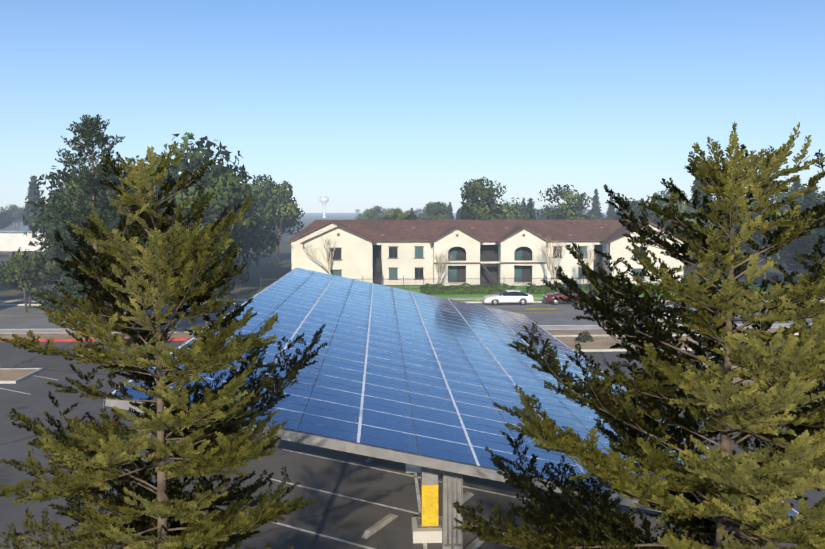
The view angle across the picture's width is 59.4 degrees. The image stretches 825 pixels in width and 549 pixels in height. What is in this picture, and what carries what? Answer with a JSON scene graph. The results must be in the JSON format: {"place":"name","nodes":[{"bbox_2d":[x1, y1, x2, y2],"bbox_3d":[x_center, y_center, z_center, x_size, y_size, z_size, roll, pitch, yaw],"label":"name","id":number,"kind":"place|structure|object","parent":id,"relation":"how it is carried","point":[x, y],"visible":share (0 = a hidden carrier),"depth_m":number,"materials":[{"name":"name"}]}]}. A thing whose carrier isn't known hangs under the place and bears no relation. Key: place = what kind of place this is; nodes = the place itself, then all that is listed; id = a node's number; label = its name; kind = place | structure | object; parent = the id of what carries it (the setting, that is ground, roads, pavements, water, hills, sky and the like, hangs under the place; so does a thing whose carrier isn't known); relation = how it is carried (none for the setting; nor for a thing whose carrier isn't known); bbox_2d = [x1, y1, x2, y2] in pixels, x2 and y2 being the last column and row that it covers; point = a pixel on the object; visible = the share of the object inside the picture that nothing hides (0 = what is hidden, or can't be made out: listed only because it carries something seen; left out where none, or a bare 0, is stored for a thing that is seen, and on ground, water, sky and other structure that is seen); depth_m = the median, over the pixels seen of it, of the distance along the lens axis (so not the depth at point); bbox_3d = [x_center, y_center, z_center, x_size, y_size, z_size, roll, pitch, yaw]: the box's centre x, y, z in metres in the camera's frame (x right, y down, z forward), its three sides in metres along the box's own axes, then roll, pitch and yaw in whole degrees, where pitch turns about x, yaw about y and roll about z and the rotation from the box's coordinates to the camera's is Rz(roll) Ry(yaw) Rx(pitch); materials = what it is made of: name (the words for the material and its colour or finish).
{"place":"outdoors","nodes":[
{"label":"outdoors","id":0,"kind":"place"},
{"bbox_2d":[0,225,48,250],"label":"neighbour building","id":1,"kind":"structure","parent":0,"point":[13,239],"depth_m":170.44,"materials":[{"name":"white"}]},
{"bbox_2d":[0,287,264,303],"bbox_3d":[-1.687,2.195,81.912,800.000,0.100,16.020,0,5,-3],"label":"road","id":2,"kind":"structure","parent":0,"point":[237,293],"depth_m":80.88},
{"bbox_2d":[0,141,326,548],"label":"conifer tree","id":3,"kind":"object","parent":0,"point":[79,460],"depth_m":8.71,"materials":[{"name":"plant"}]},
{"bbox_2d":[319,196,328,217],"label":"water tower","id":4,"kind":"structure","parent":0,"point":[324,200],"depth_m":995.27,"materials":[{"name":"metal"}]},
{"bbox_2d":[0,213,819,287],"bbox_3d":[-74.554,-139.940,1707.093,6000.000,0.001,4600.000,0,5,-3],"label":"terrain","id":5,"kind":"structure","parent":0,"point":[266,269],"depth_m":125.39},
{"bbox_2d":[0,214,9,228],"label":"broadleaf tree","id":6,"kind":"object","parent":5,"relation":"on","point":[1,216],"visible":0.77,"depth_m":244.87,"materials":[{"name":"green plant"}]},
{"bbox_2d":[0,207,16,227],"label":"broadleaf tree","id":7,"kind":"object","parent":5,"relation":"on","point":[4,212],"visible":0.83,"depth_m":246.92,"materials":[{"name":"green plant"}]},
{"bbox_2d":[5,204,24,228],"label":"broadleaf tree","id":8,"kind":"object","parent":5,"relation":"on","point":[11,206],"visible":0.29,"depth_m":350.70,"materials":[{"name":"green plant"}]},
{"bbox_2d":[10,207,25,226],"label":"broadleaf tree","id":9,"kind":"object","parent":5,"relation":"on","point":[19,212],"visible":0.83,"depth_m":279.75,"materials":[{"name":"green plant"}]},
{"bbox_2d":[18,175,41,228],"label":"conifer","id":10,"kind":"object","parent":5,"relation":"on","point":[32,195],"visible":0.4,"depth_m":193.93,"materials":[{"name":"green plant"}]},
{"bbox_2d":[24,212,45,228],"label":"broadleaf tree","id":11,"kind":"object","parent":5,"relation":"on","point":[30,221],"visible":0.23,"depth_m":188.68,"materials":[{"name":"green plant"}]},
{"bbox_2d":[47,213,73,252],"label":"broadleaf tree","id":12,"kind":"object","parent":5,"relation":"on","point":[56,215],"visible":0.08,"depth_m":71.82,"materials":[{"name":"green plant"}]},
{"bbox_2d":[23,189,104,248],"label":"broadleaf tree","id":13,"kind":"object","parent":5,"relation":"on","point":[34,229],"visible":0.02,"depth_m":80.55,"materials":[{"name":"green plant"}]},
{"bbox_2d":[48,202,90,327],"bbox_3d":[-24.340,-0.335,53.452,5.014,10.101,4.567,-2,5,-23],"label":"conifer tree","id":14,"kind":"object","parent":5,"relation":"on","point":[68,281],"visible":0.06,"depth_m":52.64,"materials":[{"name":"green plant"}]},
{"bbox_2d":[39,194,115,249],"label":"broadleaf tree","id":15,"kind":"object","parent":5,"relation":"on","point":[67,223],"depth_m":76.51,"materials":[{"name":"green plant"}]},
{"bbox_2d":[35,165,120,245],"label":"broadleaf tree","id":16,"kind":"object","parent":5,"relation":"on","point":[59,184],"visible":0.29,"depth_m":74.38,"materials":[{"name":"green plant"}]},
{"bbox_2d":[43,182,134,213],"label":"broadleaf tree","id":17,"kind":"object","parent":5,"relation":"on","point":[55,191],"depth_m":78.63,"materials":[{"name":"green plant"}]},
{"bbox_2d":[64,200,118,246],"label":"broadleaf tree","id":18,"kind":"object","parent":5,"relation":"on","point":[110,225],"depth_m":75.51,"materials":[{"name":"green plant"}]},
{"bbox_2d":[111,185,140,248],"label":"conifer tree","id":19,"kind":"object","parent":5,"relation":"on","point":[119,218],"visible":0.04,"depth_m":74.98,"materials":[{"name":"green plant"}]},
{"bbox_2d":[143,191,163,247],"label":"conifer tree","id":20,"kind":"object","parent":5,"relation":"on","point":[157,210],"visible":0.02,"depth_m":74.84,"materials":[{"name":"green plant"}]},
{"bbox_2d":[142,266,225,331],"bbox_3d":[-18.360,0.635,56.157,7.472,7.728,7.548,-5,7,-43],"label":"broadleaf tree","id":21,"kind":"object","parent":5,"relation":"on","point":[173,327],"visible":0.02,"depth_m":55.66,"materials":[{"name":"green plant"}]},
{"bbox_2d":[134,132,242,226],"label":"broadleaf tree","id":22,"kind":"object","parent":5,"relation":"on","point":[184,147],"visible":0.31,"depth_m":74.27,"materials":[{"name":"green plant"}]},
{"bbox_2d":[150,151,257,228],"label":"broadleaf tree","id":23,"kind":"object","parent":5,"relation":"on","point":[210,177],"visible":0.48,"depth_m":73.07,"materials":[{"name":"green plant"}]},
{"bbox_2d":[173,212,245,326],"bbox_3d":[-15.974,-0.144,55.696,6.385,9.361,7.356,0,5,-6],"label":"broadleaf tree","id":24,"kind":"object","parent":5,"relation":"on","point":[236,237],"visible":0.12,"depth_m":55.46,"materials":[{"name":"green plant"}]},
{"bbox_2d":[180,248,251,302],"bbox_3d":[-16.069,0.711,56.414,5.964,7.530,5.903,3,6,33],"label":"broadleaf tree","id":25,"kind":"object","parent":5,"relation":"on","point":[232,282],"visible":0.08,"depth_m":56.53,"materials":[{"name":"green plant"}]},
{"bbox_2d":[203,183,263,300],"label":"broadleaf tree","id":26,"kind":"object","parent":5,"relation":"on","point":[247,222],"visible":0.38,"depth_m":74.49,"materials":[{"name":"green plant"}]},
{"bbox_2d":[222,209,264,262],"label":"broadleaf tree","id":27,"kind":"object","parent":5,"relation":"on","point":[247,242],"visible":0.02,"depth_m":85.00,"materials":[{"name":"green plant"}]},
{"bbox_2d":[242,210,281,279],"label":"tree","id":28,"kind":"object","parent":5,"relation":"on","point":[265,238],"visible":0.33,"depth_m":97.64,"materials":[{"name":"plant"}]},
{"bbox_2d":[244,174,281,266],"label":"broadleaf tree","id":29,"kind":"object","parent":5,"relation":"on","point":[261,188],"visible":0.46,"depth_m":119.83,"materials":[{"name":"green plant"}]},
{"bbox_2d":[254,181,304,265],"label":"broadleaf tree","id":30,"kind":"object","parent":5,"relation":"on","point":[287,210],"visible":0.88,"depth_m":121.72,"materials":[{"name":"green plant"}]},
{"bbox_2d":[264,202,303,261],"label":"broadleaf tree","id":31,"kind":"object","parent":5,"relation":"on","point":[289,230],"visible":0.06,"depth_m":133.61,"materials":[{"name":"green plant"}]},
{"bbox_2d":[354,213,369,219],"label":"broadleaf tree","id":32,"kind":"object","parent":5,"relation":"on","point":[360,216],"visible":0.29,"depth_m":292.32,"materials":[{"name":"green plant"}]},
{"bbox_2d":[362,206,385,219],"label":"broadleaf tree","id":33,"kind":"object","parent":5,"relation":"on","point":[371,214],"visible":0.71,"depth_m":239.65,"materials":[{"name":"green plant"}]},
{"bbox_2d":[382,207,395,219],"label":"broadleaf tree","id":34,"kind":"object","parent":5,"relation":"on","point":[389,212],"visible":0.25,"depth_m":219.72,"materials":[{"name":"green plant"}]},
{"bbox_2d":[0,328,798,338],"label":"verge mulch","id":35,"kind":"object","parent":5,"relation":"on","point":[187,335],"depth_m":55.09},
{"bbox_2d":[391,208,418,219],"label":"broadleaf tree","id":36,"kind":"object","parent":5,"relation":"on","point":[399,215],"visible":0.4,"depth_m":137.39,"materials":[{"name":"green plant"}]},
{"bbox_2d":[402,215,416,219],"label":"broadleaf tree","id":37,"kind":"object","parent":5,"relation":"on","point":[410,217],"visible":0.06,"depth_m":123.48,"materials":[{"name":"green plant"}]},
{"bbox_2d":[0,301,821,328],"bbox_3d":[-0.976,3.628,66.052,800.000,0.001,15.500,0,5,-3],"label":"road surface","id":38,"kind":"object","parent":5,"relation":"on","point":[31,318],"depth_m":65.26,"materials":[{"name":"asphalt"}]},
{"bbox_2d":[0,247,46,311],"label":"broadleaf tree","id":39,"kind":"object","parent":38,"relation":"on","point":[11,275],"visible":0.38,"depth_m":66.58,"materials":[{"name":"green plant"}]},
{"bbox_2d":[0,251,60,308],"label":"broadleaf tree","id":40,"kind":"object","parent":38,"relation":"on","point":[28,291],"visible":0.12,"depth_m":68.78,"materials":[{"name":"green plant"}]},
{"bbox_2d":[13,245,64,315],"bbox_3d":[-32.131,0.460,63.934,4.543,6.713,5.234,0,5,3],"label":"broadleaf tree","id":41,"kind":"object","parent":38,"relation":"on","point":[46,257],"visible":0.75,"depth_m":62.70,"materials":[{"name":"green plant"}]},
{"bbox_2d":[0,308,790,315],"bbox_3d":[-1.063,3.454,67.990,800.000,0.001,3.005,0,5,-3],"label":"yellow road markings","id":42,"kind":"object","parent":38,"relation":"on","point":[525,308],"visible":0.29,"depth_m":69.21,"materials":[{"name":"paint"}]},
{"bbox_2d":[0,296,824,338],"bbox_3d":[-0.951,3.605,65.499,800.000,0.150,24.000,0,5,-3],"label":"kerbs and pavements","id":43,"kind":"structure","parent":38,"relation":"on","point":[545,327],"depth_m":57.76,"materials":[{"name":"concrete"}]},
{"bbox_2d":[483,290,533,305],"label":"white sedan","id":44,"kind":"object","parent":38,"relation":"on","point":[511,296],"visible":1,"depth_m":72.15,"materials":[{"name":"white paint"}]},
{"bbox_2d":[543,286,596,304],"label":"maroon pickup","id":45,"kind":"object","parent":38,"relation":"on","point":[548,297],"visible":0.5,"depth_m":72.38,"materials":[{"name":"red paint"}]},
{"bbox_2d":[652,305,694,321],"bbox_3d":[22.771,3.338,61.013,4.940,1.455,2.160,0,5,-3],"label":"car","id":46,"kind":"object","parent":38,"relation":"on","point":[669,314],"visible":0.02,"depth_m":60.25,"materials":[{"name":"white paint"}]},
{"bbox_2d":[413,208,422,215],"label":"broadleaf tree","id":47,"kind":"object","parent":5,"relation":"on","point":[416,211],"visible":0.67,"depth_m":523.84,"materials":[{"name":"green plant"}]},
{"bbox_2d":[418,208,435,219],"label":"broadleaf tree","id":48,"kind":"object","parent":5,"relation":"on","point":[424,216],"visible":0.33,"depth_m":191.10,"materials":[{"name":"green plant"}]},
{"bbox_2d":[426,202,451,219],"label":"broadleaf tree","id":49,"kind":"object","parent":5,"relation":"on","point":[437,207],"visible":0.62,"depth_m":192.14,"materials":[{"name":"green plant"}]},
{"bbox_2d":[430,210,452,219],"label":"broadleaf tree","id":50,"kind":"object","parent":5,"relation":"on","point":[442,216],"visible":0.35,"depth_m":170.26,"materials":[{"name":"green plant"}]},
{"bbox_2d":[448,202,453,219],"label":"conifer tree","id":51,"kind":"object","parent":5,"relation":"on","point":[451,211],"visible":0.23,"depth_m":234.07,"materials":[{"name":"green plant"}]},
{"bbox_2d":[455,209,460,219],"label":"conifer tree","id":52,"kind":"object","parent":5,"relation":"on","point":[457,215],"visible":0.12,"depth_m":203.69,"materials":[{"name":"green plant"}]},
{"bbox_2d":[457,207,502,218],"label":"broadleaf tree","id":53,"kind":"object","parent":5,"relation":"on","point":[462,209],"depth_m":130.19,"materials":[{"name":"green plant"}]},
{"bbox_2d":[459,177,505,219],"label":"broadleaf tree","id":54,"kind":"object","parent":5,"relation":"on","point":[474,190],"visible":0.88,"depth_m":124.14,"materials":[{"name":"green plant"}]},
{"bbox_2d":[287,220,683,285],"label":"apartment building","id":55,"kind":"structure","parent":5,"relation":"on","point":[479,252],"depth_m":92.09,"materials":[{"name":"paint"}]},
{"bbox_2d":[464,205,507,219],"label":"broadleaf tree","id":56,"kind":"object","parent":5,"relation":"on","point":[488,216],"visible":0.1,"depth_m":120.21,"materials":[{"name":"green plant"}]},
{"bbox_2d":[260,276,726,289],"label":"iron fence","id":57,"kind":"object","parent":5,"relation":"on","point":[403,283],"visible":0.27,"depth_m":85.93,"materials":[{"name":"black"}]},
{"bbox_2d":[500,202,525,219],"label":"broadleaf tree","id":58,"kind":"object","parent":5,"relation":"on","point":[513,211],"visible":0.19,"depth_m":187.46,"materials":[{"name":"green plant"}]},
{"bbox_2d":[495,197,538,219],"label":"broadleaf tree","id":59,"kind":"object","parent":5,"relation":"on","point":[516,212],"visible":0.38,"depth_m":144.14,"materials":[{"name":"green plant"}]},
{"bbox_2d":[525,198,536,219],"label":"conifer tree","id":60,"kind":"object","parent":5,"relation":"on","point":[530,202],"visible":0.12,"depth_m":184.08,"materials":[{"name":"green plant"}]},
{"bbox_2d":[537,208,553,219],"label":"broadleaf tree","id":61,"kind":"object","parent":5,"relation":"on","point":[542,215],"visible":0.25,"depth_m":235.12,"materials":[{"name":"green plant"}]},
{"bbox_2d":[538,184,592,219],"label":"broadleaf tree","id":62,"kind":"object","parent":5,"relation":"on","point":[571,200],"visible":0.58,"depth_m":137.17,"materials":[{"name":"green plant"}]},
{"bbox_2d":[549,206,595,219],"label":"broadleaf tree","id":63,"kind":"object","parent":5,"relation":"on","point":[570,215],"visible":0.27,"depth_m":130.88,"materials":[{"name":"green plant"}]},
{"bbox_2d":[589,189,602,218],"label":"conifer tree","id":64,"kind":"object","parent":5,"relation":"on","point":[595,209],"visible":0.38,"depth_m":232.86,"materials":[{"name":"green plant"}]},
{"bbox_2d":[587,214,604,219],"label":"broadleaf tree","id":65,"kind":"object","parent":5,"relation":"on","point":[597,217],"visible":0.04,"depth_m":209.65,"materials":[{"name":"green plant"}]},
{"bbox_2d":[605,195,615,219],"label":"conifer tree","id":66,"kind":"object","parent":5,"relation":"on","point":[611,209],"visible":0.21,"depth_m":225.55,"materials":[{"name":"green plant"}]},
{"bbox_2d":[605,214,617,219],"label":"broadleaf tree","id":67,"kind":"object","parent":5,"relation":"on","point":[614,218],"visible":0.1,"depth_m":196.48,"materials":[{"name":"grey plant"}]},
{"bbox_2d":[624,197,646,213],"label":"broadleaf tree","id":68,"kind":"object","parent":5,"relation":"on","point":[633,207],"visible":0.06,"depth_m":174.17,"materials":[{"name":"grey plant"}]},
{"bbox_2d":[620,195,673,228],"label":"broadleaf tree","id":69,"kind":"object","parent":5,"relation":"on","point":[651,214],"visible":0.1,"depth_m":118.33,"materials":[{"name":"green plant"}]},
{"bbox_2d":[655,188,687,212],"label":"broadleaf tree","id":70,"kind":"object","parent":5,"relation":"on","point":[665,194],"visible":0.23,"depth_m":149.85,"materials":[{"name":"green plant"}]},
{"bbox_2d":[656,206,717,270],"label":"broadleaf tree","id":71,"kind":"object","parent":5,"relation":"on","point":[680,227],"visible":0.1,"depth_m":113.14,"materials":[{"name":"green plant"}]},
{"bbox_2d":[684,178,715,265],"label":"conifer tree","id":72,"kind":"object","parent":5,"relation":"on","point":[698,183],"visible":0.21,"depth_m":123.16,"materials":[{"name":"green plant"}]},
{"bbox_2d":[710,196,735,219],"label":"broadleaf tree","id":73,"kind":"object","parent":5,"relation":"on","point":[714,198],"depth_m":133.43,"materials":[{"name":"green plant"}]},
{"bbox_2d":[721,199,802,280],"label":"broadleaf tree","id":74,"kind":"object","parent":5,"relation":"on","point":[745,245],"visible":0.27,"depth_m":92.65,"materials":[{"name":"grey plant"}]},
{"bbox_2d":[749,177,818,265],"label":"broadleaf tree","id":75,"kind":"object","parent":5,"relation":"on","point":[781,197],"visible":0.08,"depth_m":122.39,"materials":[{"name":"green plant"}]},
{"bbox_2d":[785,179,801,253],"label":"conifer tree","id":76,"kind":"object","parent":5,"relation":"on","point":[794,184],"visible":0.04,"depth_m":135.80,"materials":[{"name":"green plant"}]},
{"bbox_2d":[780,184,820,275],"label":"conifer tree","id":77,"kind":"object","parent":5,"relation":"on","point":[809,201],"visible":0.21,"depth_m":95.46,"materials":[{"name":"green plant"}]},
{"bbox_2d":[789,190,824,270],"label":"broadleaf tree","id":78,"kind":"object","parent":5,"relation":"on","point":[817,194],"visible":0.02,"depth_m":114.02,"materials":[{"name":"green plant"}]},
{"bbox_2d":[791,223,824,265],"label":"broadleaf tree","id":79,"kind":"object","parent":5,"relation":"on","point":[803,245],"visible":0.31,"depth_m":88.65,"materials":[{"name":"green plant"}]},
{"bbox_2d":[806,222,824,252],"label":"broadleaf tree","id":80,"kind":"object","parent":5,"relation":"on","point":[822,233],"visible":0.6,"depth_m":81.80,"materials":[{"name":"green plant"}]},
{"bbox_2d":[0,338,824,548],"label":"parking lot asphalt","id":81,"kind":"structure","parent":0,"point":[342,518],"depth_m":25.09,"materials":[{"name":"asphalt"}]},
{"bbox_2d":[24,114,153,349],"bbox_3d":[-20.641,-2.570,47.154,8.399,15.657,8.114,0,5,-3],"label":"redwood","id":82,"kind":"object","parent":81,"relation":"on","point":[87,133],"depth_m":46.00,"materials":[{"name":"plant"}]},
{"bbox_2d":[0,338,189,341],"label":"red kerb","id":83,"kind":"structure","parent":81,"relation":"on","point":[130,339],"depth_m":52.31,"materials":[{"name":"paint"}]},
{"bbox_2d":[0,375,569,548],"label":"parking lines","id":84,"kind":"object","parent":81,"relation":"on","point":[415,476],"visible":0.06,"depth_m":23.93,"materials":[{"name":"paint"}]},
{"bbox_2d":[0,335,722,383],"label":"planter island kerbs","id":85,"kind":"structure","parent":81,"relation":"on","point":[42,369],"depth_m":42.60,"materials":[{"name":"concrete"}]},
{"bbox_2d":[0,336,824,399],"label":"parking lot island","id":86,"kind":"structure","parent":81,"relation":"on","point":[603,342],"depth_m":49.69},
{"bbox_2d":[575,331,593,342],"bbox_3d":[12.289,4.484,51.603,1.396,1.028,1.331,0,5,-3],"label":"shrub planter","id":87,"kind":"object","parent":86,"relation":"on","point":[586,337],"visible":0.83,"depth_m":51.37,"materials":[{"name":"green plant"}]},
{"bbox_2d":[400,370,441,542],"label":"column pedestals","id":88,"kind":"object","parent":81,"relation":"on","point":[426,535],"depth_m":20.52,"materials":[{"name":"concrete"}]},
{"bbox_2d":[361,366,483,548],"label":"wheel stops","id":89,"kind":"object","parent":81,"relation":"on","point":[476,543],"visible":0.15,"depth_m":21.47,"materials":[{"name":"concrete"}]},
{"bbox_2d":[103,268,798,548],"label":"canopy frame","id":90,"kind":"object","parent":81,"relation":"on","point":[453,472],"visible":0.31,"depth_m":14.68,"materials":[{"name":"white"}]},
{"bbox_2d":[111,268,798,516],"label":"panel seams","id":91,"kind":"object","parent":90,"relation":"on","point":[362,408],"visible":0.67,"depth_m":22.73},
{"bbox_2d":[113,268,798,516],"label":"solar panels","id":92,"kind":"object","parent":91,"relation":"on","point":[380,441],"visible":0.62,"depth_m":21.99,"materials":[{"name":"glass"}]},
{"bbox_2d":[0,142,824,212],"bbox_3d":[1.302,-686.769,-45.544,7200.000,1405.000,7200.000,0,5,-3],"label":"sky","id":93,"kind":"structure","parent":0,"point":[347,181],"depth_m":3523.97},
{"bbox_2d":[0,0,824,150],"label":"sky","id":94,"kind":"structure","parent":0,"point":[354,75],"materials":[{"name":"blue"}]},
{"bbox_2d":[242,284,824,302],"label":"lawn ground","id":95,"kind":"structure","parent":0,"point":[417,288],"depth_m":80.88,"materials":[{"name":"green plant"}]},
{"bbox_2d":[303,232,337,274],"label":"bare tree","id":96,"kind":"object","parent":95,"relation":"on","point":[329,262],"visible":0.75,"depth_m":87.35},
{"bbox_2d":[434,248,451,285],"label":"bare tree","id":97,"kind":"object","parent":95,"relation":"on","point":[439,267],"visible":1,"depth_m":86.70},
{"bbox_2d":[420,283,515,294],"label":"hedge","id":98,"kind":"object","parent":95,"relation":"on","point":[440,289],"visible":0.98,"depth_m":80.86,"materials":[{"name":"green plant"}]},
{"bbox_2d":[534,237,565,280],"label":"bare tree","id":99,"kind":"object","parent":95,"relation":"on","point":[552,263],"visible":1,"depth_m":87.55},
{"bbox_2d":[525,283,584,293],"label":"hedge","id":100,"kind":"object","parent":95,"relation":"on","point":[538,289],"visible":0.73,"depth_m":81.25,"materials":[{"name":"green plant"}]},
{"bbox_2d":[579,242,597,286],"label":"bare tree","id":101,"kind":"object","parent":95,"relation":"on","point":[590,256],"visible":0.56,"depth_m":87.88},
{"bbox_2d":[588,282,686,293],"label":"hedge","id":102,"kind":"object","parent":95,"relation":"on","point":[591,287],"visible":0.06,"depth_m":81.81,"materials":[{"name":"green plant"}]},
{"bbox_2d":[615,199,639,219],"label":"broadleaf tree","id":103,"kind":"object","parent":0,"point":[619,216],"visible":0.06,"depth_m":187.59,"materials":[{"name":"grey plant"}]},
{"bbox_2d":[452,122,824,548],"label":"conifer tree","id":104,"kind":"object","parent":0,"point":[806,444],"depth_m":7.65,"materials":[{"name":"plant"}]},
{"bbox_2d":[721,198,776,264],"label":"broadleaf tree","id":105,"kind":"object","parent":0,"point":[745,220],"visible":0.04,"depth_m":110.41,"materials":[{"name":"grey plant"}]},
{"bbox_2d":[719,335,824,363],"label":"dark asphalt driveway","id":106,"kind":"structure","parent":0,"point":[775,347],"depth_m":51.04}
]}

